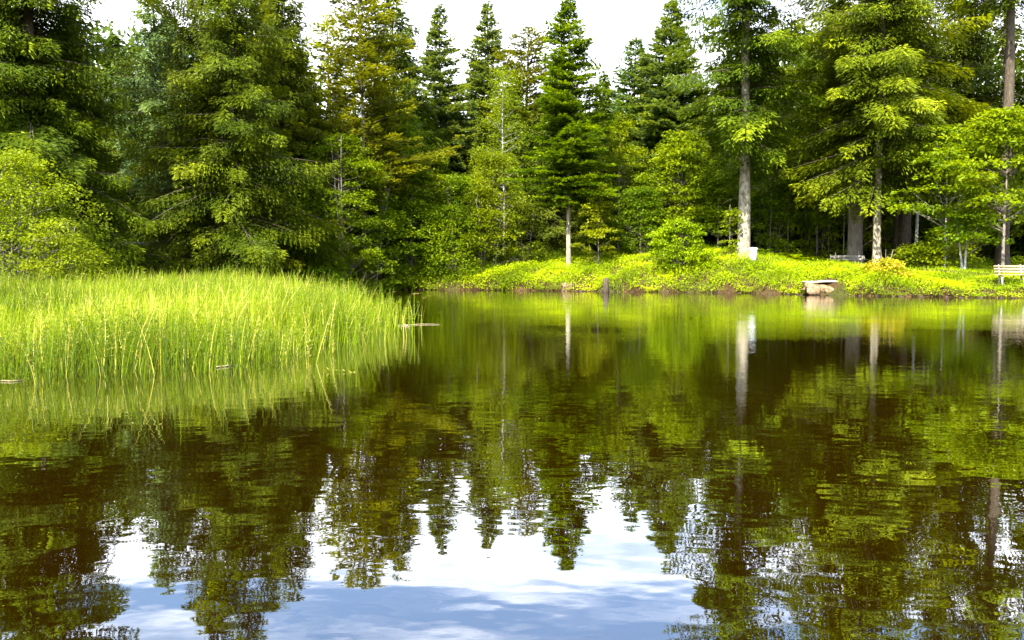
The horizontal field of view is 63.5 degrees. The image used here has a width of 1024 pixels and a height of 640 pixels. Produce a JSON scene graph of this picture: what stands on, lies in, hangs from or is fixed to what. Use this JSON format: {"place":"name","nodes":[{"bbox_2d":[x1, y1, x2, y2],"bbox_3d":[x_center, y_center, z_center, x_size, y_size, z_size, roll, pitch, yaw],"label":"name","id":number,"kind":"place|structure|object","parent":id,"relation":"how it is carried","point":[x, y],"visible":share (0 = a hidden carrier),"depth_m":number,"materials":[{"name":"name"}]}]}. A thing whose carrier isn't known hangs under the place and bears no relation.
{"place":"outdoors","nodes":[
{"label":"outdoors","id":0,"kind":"place"},
{"bbox_2d":[0,289,1023,639],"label":"water","id":1,"kind":"structure","parent":0,"point":[520,465],"depth_m":5.49,"materials":[{"name":"green liquid"}]},
{"bbox_2d":[0,262,425,384],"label":"reeds","id":2,"kind":"object","parent":1,"relation":"in","point":[124,321],"visible":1,"depth_m":13.71,"materials":[{"name":"green plant"}]},
{"bbox_2d":[602,278,608,292],"bbox_3d":[5.718,-2.009,50.377,0.454,1.118,0.418,0,4,0],"label":"tree stump","id":3,"kind":"object","parent":1,"relation":"in","point":[605,289],"visible":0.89,"depth_m":50.21,"materials":[{"name":"brown wood"}]},
{"bbox_2d":[11,0,1023,118],"label":"sky","id":4,"kind":"structure","parent":0,"point":[611,23],"materials":[{"name":"white"}]},
{"bbox_2d":[120,189,1023,297],"bbox_3d":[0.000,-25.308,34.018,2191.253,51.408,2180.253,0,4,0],"label":"ground","id":5,"kind":"structure","parent":0,"point":[839,287],"depth_m":50.86,"materials":[{"name":"green plant"}]},
{"bbox_2d":[0,145,127,283],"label":"shrub","id":6,"kind":"object","parent":5,"relation":"on","point":[10,158],"visible":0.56,"depth_m":32.73,"materials":[{"name":"green plant"}]},
{"bbox_2d":[9,218,118,286],"bbox_3d":[-16.968,-1.156,30.938,4.324,5.372,4.048,-1,4,-17],"label":"shrub","id":7,"kind":"object","parent":5,"relation":"on","point":[50,267],"visible":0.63,"depth_m":30.58,"materials":[{"name":"green plant"}]},
{"bbox_2d":[52,0,134,237],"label":"spruce tree","id":8,"kind":"object","parent":5,"relation":"on","point":[89,62],"visible":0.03,"depth_m":58.91,"materials":[{"name":"green plant"}]},
{"bbox_2d":[0,0,189,280],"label":"spruce tree","id":9,"kind":"object","parent":5,"relation":"on","point":[32,102],"visible":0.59,"depth_m":41.06,"materials":[{"name":"green plant"}]},
{"bbox_2d":[77,175,148,275],"bbox_3d":[-22.942,-4.429,45.474,5.732,7.383,5.193,0,4,0],"label":"shrub","id":10,"kind":"object","parent":5,"relation":"on","point":[117,223],"visible":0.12,"depth_m":45.63,"materials":[{"name":"green plant"}]},
{"bbox_2d":[97,33,138,227],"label":"spruce tree","id":11,"kind":"object","parent":5,"relation":"on","point":[115,40],"visible":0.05,"depth_m":64.40,"materials":[{"name":"green plant"}]},
{"bbox_2d":[110,13,193,243],"bbox_3d":[-25.409,-13.627,60.979,9.198,18.268,9.926,2,4,35],"label":"spruce tree","id":12,"kind":"object","parent":5,"relation":"on","point":[142,109],"depth_m":60.14,"materials":[{"name":"green plant"}]},
{"bbox_2d":[93,0,214,241],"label":"spruce tree","id":13,"kind":"object","parent":5,"relation":"on","point":[147,16],"visible":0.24,"depth_m":54.15,"materials":[{"name":"green plant"}]},
{"bbox_2d":[124,120,194,274],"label":"hazel tree","id":14,"kind":"object","parent":5,"relation":"on","point":[159,136],"visible":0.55,"depth_m":47.36,"materials":[{"name":"green plant"}]},
{"bbox_2d":[120,0,304,286],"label":"spruce tree","id":15,"kind":"object","parent":5,"relation":"on","point":[181,171],"visible":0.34,"depth_m":46.95,"materials":[{"name":"green plant"}]},
{"bbox_2d":[122,0,353,282],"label":"spruce tree","id":16,"kind":"object","parent":5,"relation":"on","point":[232,96],"visible":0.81,"depth_m":45.50,"materials":[{"name":"green plant"}]},
{"bbox_2d":[177,0,335,267],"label":"spruce tree","id":17,"kind":"object","parent":5,"relation":"on","point":[259,10],"visible":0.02,"depth_m":58.17,"materials":[{"name":"green plant"}]},
{"bbox_2d":[229,0,367,280],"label":"spruce tree","id":18,"kind":"object","parent":5,"relation":"on","point":[300,110],"visible":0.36,"depth_m":53.59,"materials":[{"name":"green plant"}]},
{"bbox_2d":[273,157,349,287],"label":"tree","id":19,"kind":"object","parent":5,"relation":"on","point":[316,261],"visible":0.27,"depth_m":52.13,"materials":[{"name":"green plant"}]},
{"bbox_2d":[273,109,356,263],"bbox_3d":[-13.925,-8.346,56.508,7.100,12.269,6.536,0,4,0],"label":"beech tree","id":20,"kind":"object","parent":5,"relation":"on","point":[347,230],"visible":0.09,"depth_m":55.84,"materials":[{"name":"green plant"}]},
{"bbox_2d":[296,48,343,215],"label":"spruce tree","id":21,"kind":"object","parent":5,"relation":"on","point":[309,61],"depth_m":66.87,"materials":[{"name":"green plant"}]},
{"bbox_2d":[292,263,364,292],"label":"shrub","id":22,"kind":"object","parent":5,"relation":"on","point":[318,273],"visible":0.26,"depth_m":48.89,"materials":[{"name":"green plant"}]},
{"bbox_2d":[303,14,364,203],"bbox_3d":[-13.746,-13.020,61.556,8.107,19.029,7.830,-2,4,-26],"label":"pine tree","id":23,"kind":"object","parent":5,"relation":"on","point":[325,24],"visible":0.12,"depth_m":60.54,"materials":[{"name":"olive needles"},{"name":"spruce bark"},{"name":"pale bark"}]},
{"bbox_2d":[285,129,401,291],"bbox_3d":[-10.821,-6.102,52.699,7.520,11.833,8.306,0,4,0],"label":"beech tree","id":24,"kind":"object","parent":5,"relation":"on","point":[368,255],"visible":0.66,"depth_m":51.89,"materials":[{"name":"green plant"}]},
{"bbox_2d":[330,86,356,250],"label":"spruce tree","id":25,"kind":"object","parent":5,"relation":"on","point":[338,117],"visible":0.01,"depth_m":70.71,"materials":[{"name":"green plant"}]},
{"bbox_2d":[281,0,461,285],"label":"pine tree","id":26,"kind":"object","parent":5,"relation":"on","point":[364,47],"visible":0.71,"depth_m":55.12,"materials":[{"name":"green plant"}]},
{"bbox_2d":[335,156,415,290],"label":"maple tree","id":27,"kind":"object","parent":5,"relation":"on","point":[386,196],"visible":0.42,"depth_m":55.59,"materials":[{"name":"green plant"}]},
{"bbox_2d":[334,113,419,275],"bbox_3d":[-9.582,-8.980,60.214,6.859,12.711,6.916,0,4,0],"label":"birch tree","id":28,"kind":"object","parent":5,"relation":"on","point":[388,177],"visible":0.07,"depth_m":59.21,"materials":[{"name":"green plant"}]},
{"bbox_2d":[350,104,448,263],"bbox_3d":[-7.946,-9.165,59.310,7.761,13.180,7.037,0,4,0],"label":"maple tree","id":29,"kind":"object","parent":5,"relation":"on","point":[407,129],"visible":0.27,"depth_m":58.98,"materials":[{"name":"green plant"}]},
{"bbox_2d":[369,263,429,289],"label":"shrub","id":30,"kind":"object","parent":5,"relation":"on","point":[402,280],"visible":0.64,"depth_m":56.70,"materials":[{"name":"green plant"}]},
{"bbox_2d":[349,0,457,259],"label":"spruce tree","id":31,"kind":"object","parent":5,"relation":"on","point":[405,60],"visible":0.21,"depth_m":64.43,"materials":[{"name":"green plant"}]},
{"bbox_2d":[371,183,455,279],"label":"beech tree","id":32,"kind":"object","parent":5,"relation":"on","point":[407,196],"visible":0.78,"depth_m":57.44,"materials":[{"name":"green plant"}]},
{"bbox_2d":[382,111,447,256],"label":"spruce tree","id":33,"kind":"object","parent":5,"relation":"on","point":[416,240],"visible":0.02,"depth_m":68.07,"materials":[{"name":"green plant"}]},
{"bbox_2d":[394,143,461,264],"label":"maple tree","id":34,"kind":"object","parent":5,"relation":"on","point":[434,165],"visible":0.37,"depth_m":60.74,"materials":[{"name":"green plant"}]},
{"bbox_2d":[416,202,488,274],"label":"beech tree","id":35,"kind":"object","parent":5,"relation":"on","point":[454,211],"visible":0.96,"depth_m":57.50,"materials":[{"name":"green plant"}]},
{"bbox_2d":[418,172,498,261],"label":"beech tree","id":36,"kind":"object","parent":5,"relation":"on","point":[457,182],"visible":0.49,"depth_m":60.02,"materials":[{"name":"green plant"}]},
{"bbox_2d":[413,3,506,238],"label":"fir tree","id":37,"kind":"object","parent":5,"relation":"on","point":[446,89],"visible":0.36,"depth_m":71.76,"materials":[{"name":"green plant"}]},
{"bbox_2d":[455,120,510,255],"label":"spruce tree","id":38,"kind":"object","parent":5,"relation":"on","point":[480,140],"visible":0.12,"depth_m":70.80,"materials":[{"name":"green plant"}]},
{"bbox_2d":[447,0,524,169],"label":"fir tree","id":39,"kind":"object","parent":5,"relation":"on","point":[493,37],"visible":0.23,"depth_m":81.45,"materials":[{"name":"green plant"}]},
{"bbox_2d":[451,185,520,268],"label":"beech tree","id":40,"kind":"object","parent":5,"relation":"on","point":[482,199],"visible":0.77,"depth_m":58.62,"materials":[{"name":"green plant"}]},
{"bbox_2d":[449,149,538,265],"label":"hazel tree","id":41,"kind":"object","parent":5,"relation":"on","point":[490,158],"visible":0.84,"depth_m":59.01,"materials":[{"name":"green plant"}]},
{"bbox_2d":[467,65,538,254],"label":"birch tree","id":42,"kind":"object","parent":5,"relation":"on","point":[499,114],"visible":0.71,"depth_m":65.04,"materials":[{"name":"green plant"}]},
{"bbox_2d":[488,87,532,247],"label":"spruce tree","id":43,"kind":"object","parent":5,"relation":"on","point":[517,149],"visible":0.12,"depth_m":74.50,"materials":[{"name":"green plant"}]},
{"bbox_2d":[488,200,550,262],"bbox_3d":[0.446,-6.100,60.814,4.928,5.390,4.556,0,4,0],"label":"shrub","id":44,"kind":"object","parent":5,"relation":"on","point":[530,213],"visible":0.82,"depth_m":60.37,"materials":[{"name":"green plant"}]},
{"bbox_2d":[482,23,582,165],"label":"pine tree","id":45,"kind":"object","parent":5,"relation":"on","point":[529,81],"visible":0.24,"depth_m":77.70,"materials":[{"name":"green plant"}]},
{"bbox_2d":[50,17,1023,247],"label":"woodland","id":46,"kind":"object","parent":5,"relation":"on","point":[106,28],"visible":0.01,"depth_m":86.13,"materials":[{"name":"green plant"}]},
{"bbox_2d":[499,97,579,255],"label":"spruce tree","id":47,"kind":"object","parent":5,"relation":"on","point":[551,216],"visible":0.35,"depth_m":68.37,"materials":[{"name":"green plant"}]},
{"bbox_2d":[83,231,1023,289],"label":"undergrowth","id":48,"kind":"object","parent":5,"relation":"on","point":[969,260],"visible":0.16,"depth_m":58.54,"materials":[{"name":"green plant"}]},
{"bbox_2d":[498,0,622,267],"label":"fir tree","id":49,"kind":"object","parent":5,"relation":"on","point":[567,150],"visible":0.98,"depth_m":56.30,"materials":[{"name":"green plant"}]},
{"bbox_2d":[560,283,572,290],"bbox_3d":[3.618,-2.037,53.732,0.968,0.796,0.678,0,4,0],"label":"boulder","id":50,"kind":"object","parent":5,"relation":"on","point":[564,286],"visible":0.52,"depth_m":53.43,"materials":[{"name":"stone"}]},
{"bbox_2d":[569,180,624,266],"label":"maple tree","id":51,"kind":"object","parent":5,"relation":"on","point":[598,233],"visible":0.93,"depth_m":56.10,"materials":[{"name":"green plant"}]},
{"bbox_2d":[571,124,630,253],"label":"spruce tree","id":52,"kind":"object","parent":5,"relation":"on","point":[582,220],"visible":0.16,"depth_m":66.82,"materials":[{"name":"green plant"}]},
{"bbox_2d":[555,73,651,248],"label":"spruce tree","id":53,"kind":"object","parent":5,"relation":"on","point":[606,106],"visible":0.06,"depth_m":72.58,"materials":[{"name":"green plant"}]},
{"bbox_2d":[574,110,654,252],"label":"beech tree","id":54,"kind":"object","parent":5,"relation":"on","point":[616,130],"visible":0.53,"depth_m":63.00,"materials":[{"name":"green plant"}]},
{"bbox_2d":[583,36,680,244],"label":"fir tree","id":55,"kind":"object","parent":5,"relation":"on","point":[625,76],"visible":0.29,"depth_m":69.98,"materials":[{"name":"green plant"}]},
{"bbox_2d":[604,185,686,253],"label":"beech tree","id":56,"kind":"object","parent":5,"relation":"on","point":[644,200],"visible":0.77,"depth_m":59.46,"materials":[{"name":"green plant"}]},
{"bbox_2d":[614,2,737,232],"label":"fir tree","id":57,"kind":"object","parent":5,"relation":"on","point":[663,118],"visible":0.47,"depth_m":67.56,"materials":[{"name":"green plant"}]},
{"bbox_2d":[643,216,719,269],"bbox_3d":[10.750,-4.632,52.962,4.691,3.994,4.520,0,4,0],"label":"shrub","id":58,"kind":"object","parent":5,"relation":"on","point":[676,227],"visible":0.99,"depth_m":52.16,"materials":[{"name":"green plant"}]},
{"bbox_2d":[630,129,735,237],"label":"maple tree","id":59,"kind":"object","parent":5,"relation":"on","point":[683,147],"visible":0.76,"depth_m":60.52,"materials":[{"name":"green plant"}]},
{"bbox_2d":[683,86,736,248],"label":"spruce tree","id":60,"kind":"object","parent":5,"relation":"on","point":[710,237],"visible":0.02,"depth_m":71.65,"materials":[{"name":"green plant"}]},
{"bbox_2d":[401,243,1023,297],"bbox_3d":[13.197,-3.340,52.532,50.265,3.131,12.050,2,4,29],"label":"ground cover","id":61,"kind":"object","parent":5,"relation":"on","point":[940,279],"visible":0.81,"depth_m":51.12,"materials":[{"name":"green plant"}]},
{"bbox_2d":[683,156,766,246],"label":"maple tree","id":62,"kind":"object","parent":5,"relation":"on","point":[728,192],"visible":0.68,"depth_m":59.01,"materials":[{"name":"green plant"}]},
{"bbox_2d":[701,60,755,239],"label":"birch tree","id":63,"kind":"object","parent":5,"relation":"on","point":[719,139],"visible":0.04,"depth_m":70.70,"materials":[{"name":"green plant"}]},
{"bbox_2d":[718,207,745,258],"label":"sapling","id":64,"kind":"object","parent":5,"relation":"on","point":[732,218],"visible":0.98,"depth_m":53.17,"materials":[{"name":"green plant"}]},
{"bbox_2d":[713,58,763,244],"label":"spruce tree","id":65,"kind":"object","parent":5,"relation":"on","point":[735,235],"depth_m":74.08,"materials":[{"name":"green plant"}]},
{"bbox_2d":[662,0,831,259],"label":"spruce tree","id":66,"kind":"object","parent":5,"relation":"on","point":[745,92],"visible":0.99,"depth_m":52.68,"materials":[{"name":"green plant"}]},
{"bbox_2d":[749,247,757,260],"bbox_3d":[15.398,-4.015,52.847,0.590,1.251,0.600,1,5,0],"label":"litter bin","id":67,"kind":"object","parent":5,"relation":"on","point":[752,251],"visible":0.87,"depth_m":52.63,"materials":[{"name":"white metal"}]},
{"bbox_2d":[726,57,796,251],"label":"spruce tree","id":68,"kind":"object","parent":5,"relation":"on","point":[754,231],"visible":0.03,"depth_m":71.50,"materials":[{"name":"green plant"}]},
{"bbox_2d":[750,159,778,245],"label":"young tree","id":69,"kind":"object","parent":5,"relation":"on","point":[764,202],"visible":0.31,"depth_m":60.53,"materials":[{"name":"green plant"}]},
{"bbox_2d":[756,173,786,252],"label":"young tree","id":70,"kind":"object","parent":5,"relation":"on","point":[775,206],"visible":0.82,"depth_m":58.64,"materials":[{"name":"green plant"}]},
{"bbox_2d":[724,132,819,252],"bbox_3d":[18.424,-8.946,60.628,6.907,9.822,6.399,-2,4,-31],"label":"maple tree","id":71,"kind":"object","parent":5,"relation":"on","point":[766,198],"visible":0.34,"depth_m":59.83,"materials":[{"name":"green plant"}]},
{"bbox_2d":[727,63,830,251],"bbox_3d":[21.520,-12.018,65.285,9.312,16.294,9.540,-2,4,-23],"label":"beech tree","id":72,"kind":"object","parent":5,"relation":"on","point":[774,110],"visible":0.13,"depth_m":64.14,"materials":[{"name":"green plant"}]},
{"bbox_2d":[751,215,808,254],"bbox_3d":[19.256,-5.794,59.673,3.991,3.773,4.654,2,4,24],"label":"shrub","id":73,"kind":"object","parent":5,"relation":"on","point":[777,240],"visible":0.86,"depth_m":59.34,"materials":[{"name":"green plant"}]},
{"bbox_2d":[776,179,801,253],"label":"young tree","id":74,"kind":"object","parent":5,"relation":"on","point":[787,195],"visible":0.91,"depth_m":58.80,"materials":[{"name":"green plant"}]},
{"bbox_2d":[788,159,818,253],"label":"young tree","id":75,"kind":"object","parent":5,"relation":"on","point":[807,177],"visible":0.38,"depth_m":61.64,"materials":[{"name":"green plant"}]},
{"bbox_2d":[800,282,820,294],"bbox_3d":[16.679,-1.711,45.734,1.196,0.739,1.216,0,4,0],"label":"boulder","id":76,"kind":"object","parent":5,"relation":"on","point":[811,289],"visible":0.98,"depth_m":45.47,"materials":[{"name":"stone"}]},
{"bbox_2d":[804,188,827,258],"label":"young tree","id":77,"kind":"object","parent":5,"relation":"on","point":[815,214],"visible":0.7,"depth_m":59.02,"materials":[{"name":"green plant"}]},
{"bbox_2d":[790,216,846,260],"bbox_3d":[22.693,-5.513,60.378,4.886,4.324,4.542,-3,5,-44],"label":"shrub","id":78,"kind":"object","parent":5,"relation":"on","point":[820,243],"visible":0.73,"depth_m":60.34,"materials":[{"name":"green plant"}]},
{"bbox_2d":[773,144,863,254],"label":"maple tree","id":79,"kind":"object","parent":5,"relation":"on","point":[815,175],"visible":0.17,"depth_m":62.17,"materials":[{"name":"green plant"}]},
{"bbox_2d":[803,167,836,252],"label":"young tree","id":80,"kind":"object","parent":5,"relation":"on","point":[818,210],"visible":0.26,"depth_m":61.38,"materials":[{"name":"green plant"}]},
{"bbox_2d":[820,284,833,292],"bbox_3d":[17.482,-1.636,45.794,0.854,0.664,0.900,0,4,0],"label":"boulder","id":81,"kind":"object","parent":5,"relation":"on","point":[825,288],"visible":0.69,"depth_m":45.53,"materials":[{"name":"stone"}]},
{"bbox_2d":[815,173,842,257],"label":"young tree","id":82,"kind":"object","parent":5,"relation":"on","point":[827,216],"visible":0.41,"depth_m":59.78,"materials":[{"name":"green plant"}]},
{"bbox_2d":[826,191,846,250],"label":"young tree","id":83,"kind":"object","parent":5,"relation":"on","point":[839,224],"visible":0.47,"depth_m":60.77,"materials":[{"name":"green plant"}]},
{"bbox_2d":[753,0,923,259],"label":"spruce tree","id":84,"kind":"object","parent":5,"relation":"on","point":[843,227],"visible":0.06,"depth_m":65.70,"materials":[{"name":"green plant"}]},
{"bbox_2d":[830,154,849,254],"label":"young tree","id":85,"kind":"object","parent":5,"relation":"on","point":[837,209],"visible":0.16,"depth_m":58.34,"materials":[{"name":"green plant"}]},
{"bbox_2d":[830,252,867,263],"bbox_3d":[22.110,-3.920,54.301,2.250,1.142,0.644,0,4,0],"label":"park bench","id":86,"kind":"object","parent":5,"relation":"on","point":[861,258],"visible":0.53,"depth_m":54.46,"materials":[{"name":"grey wood"}]},
{"bbox_2d":[750,0,971,263],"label":"spruce tree","id":87,"kind":"object","parent":5,"relation":"on","point":[855,239],"visible":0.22,"depth_m":55.21,"materials":[{"name":"green plant"}]},
{"bbox_2d":[857,249,913,277],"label":"shrub","id":88,"kind":"object","parent":5,"relation":"on","point":[888,262],"visible":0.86,"depth_m":45.03,"materials":[{"name":"yellow plant"}]},
{"bbox_2d":[863,219,914,257],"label":"shrub","id":89,"kind":"object","parent":5,"relation":"on","point":[887,230],"visible":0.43,"depth_m":61.90,"materials":[{"name":"green plant"}]},
{"bbox_2d":[814,11,968,255],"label":"spruce tree","id":90,"kind":"object","parent":5,"relation":"on","point":[921,234],"visible":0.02,"depth_m":65.08,"materials":[{"name":"green plant"}]},
{"bbox_2d":[779,0,1004,264],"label":"spruce tree","id":91,"kind":"object","parent":5,"relation":"on","point":[876,147],"visible":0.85,"depth_m":50.11,"materials":[{"name":"green plant"}]},
{"bbox_2d":[881,172,913,258],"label":"spruce tree","id":92,"kind":"object","parent":5,"relation":"on","point":[895,243],"visible":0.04,"depth_m":59.62,"materials":[{"name":"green plant"}]},
{"bbox_2d":[869,0,955,263],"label":"spruce tree","id":93,"kind":"object","parent":5,"relation":"on","point":[905,230],"visible":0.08,"depth_m":56.77,"materials":[{"name":"green plant"}]},
{"bbox_2d":[888,238,963,268],"bbox_3d":[24.452,-3.635,49.300,3.848,2.568,3.800,0,4,0],"label":"shrub","id":94,"kind":"object","parent":5,"relation":"on","point":[923,251],"visible":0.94,"depth_m":48.81,"materials":[{"name":"green plant"}]},
{"bbox_2d":[913,90,949,256],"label":"birch tree","id":95,"kind":"object","parent":5,"relation":"on","point":[916,224],"visible":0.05,"depth_m":57.56,"materials":[{"name":"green plant"}]},
{"bbox_2d":[881,51,994,261],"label":"spruce tree","id":96,"kind":"object","parent":5,"relation":"on","point":[890,241],"visible":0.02,"depth_m":65.54,"materials":[{"name":"green plant"}]},
{"bbox_2d":[917,226,981,264],"bbox_3d":[29.170,-4.715,56.056,4.556,3.448,5.123,0,4,0],"label":"shrub","id":97,"kind":"object","parent":5,"relation":"on","point":[956,250],"visible":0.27,"depth_m":55.34,"materials":[{"name":"green plant"}]},
{"bbox_2d":[883,0,1018,260],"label":"spruce tree","id":98,"kind":"object","parent":5,"relation":"on","point":[960,85],"visible":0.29,"depth_m":58.15,"materials":[{"name":"green plant"}]},
{"bbox_2d":[881,119,1023,268],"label":"maple tree","id":99,"kind":"object","parent":5,"relation":"on","point":[950,150],"visible":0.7,"depth_m":47.57,"materials":[{"name":"green plant"}]},
{"bbox_2d":[925,207,1014,269],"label":"maple tree","id":100,"kind":"object","parent":5,"relation":"on","point":[965,231],"visible":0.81,"depth_m":47.23,"materials":[{"name":"green plant"}]},
{"bbox_2d":[936,102,1023,270],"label":"maple tree","id":101,"kind":"object","parent":5,"relation":"on","point":[1008,125],"visible":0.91,"depth_m":45.33,"materials":[{"name":"green plant"}]},
{"bbox_2d":[948,0,1023,267],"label":"spruce tree","id":102,"kind":"object","parent":5,"relation":"on","point":[1009,6],"visible":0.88,"depth_m":49.16,"materials":[{"name":"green plant"}]},
{"bbox_2d":[958,33,1023,263],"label":"spruce tree","id":103,"kind":"object","parent":5,"relation":"on","point":[1017,235],"visible":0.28,"depth_m":56.07,"materials":[{"name":"green plant"}]},
{"bbox_2d":[966,0,1023,258],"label":"spruce tree","id":104,"kind":"object","parent":5,"relation":"on","point":[997,34],"visible":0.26,"depth_m":66.75,"materials":[{"name":"green plant"}]},
{"bbox_2d":[994,264,1023,285],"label":"park bench","id":105,"kind":"object","parent":5,"relation":"on","point":[1002,275],"visible":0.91,"depth_m":42.23,"materials":[{"name":"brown wood"}]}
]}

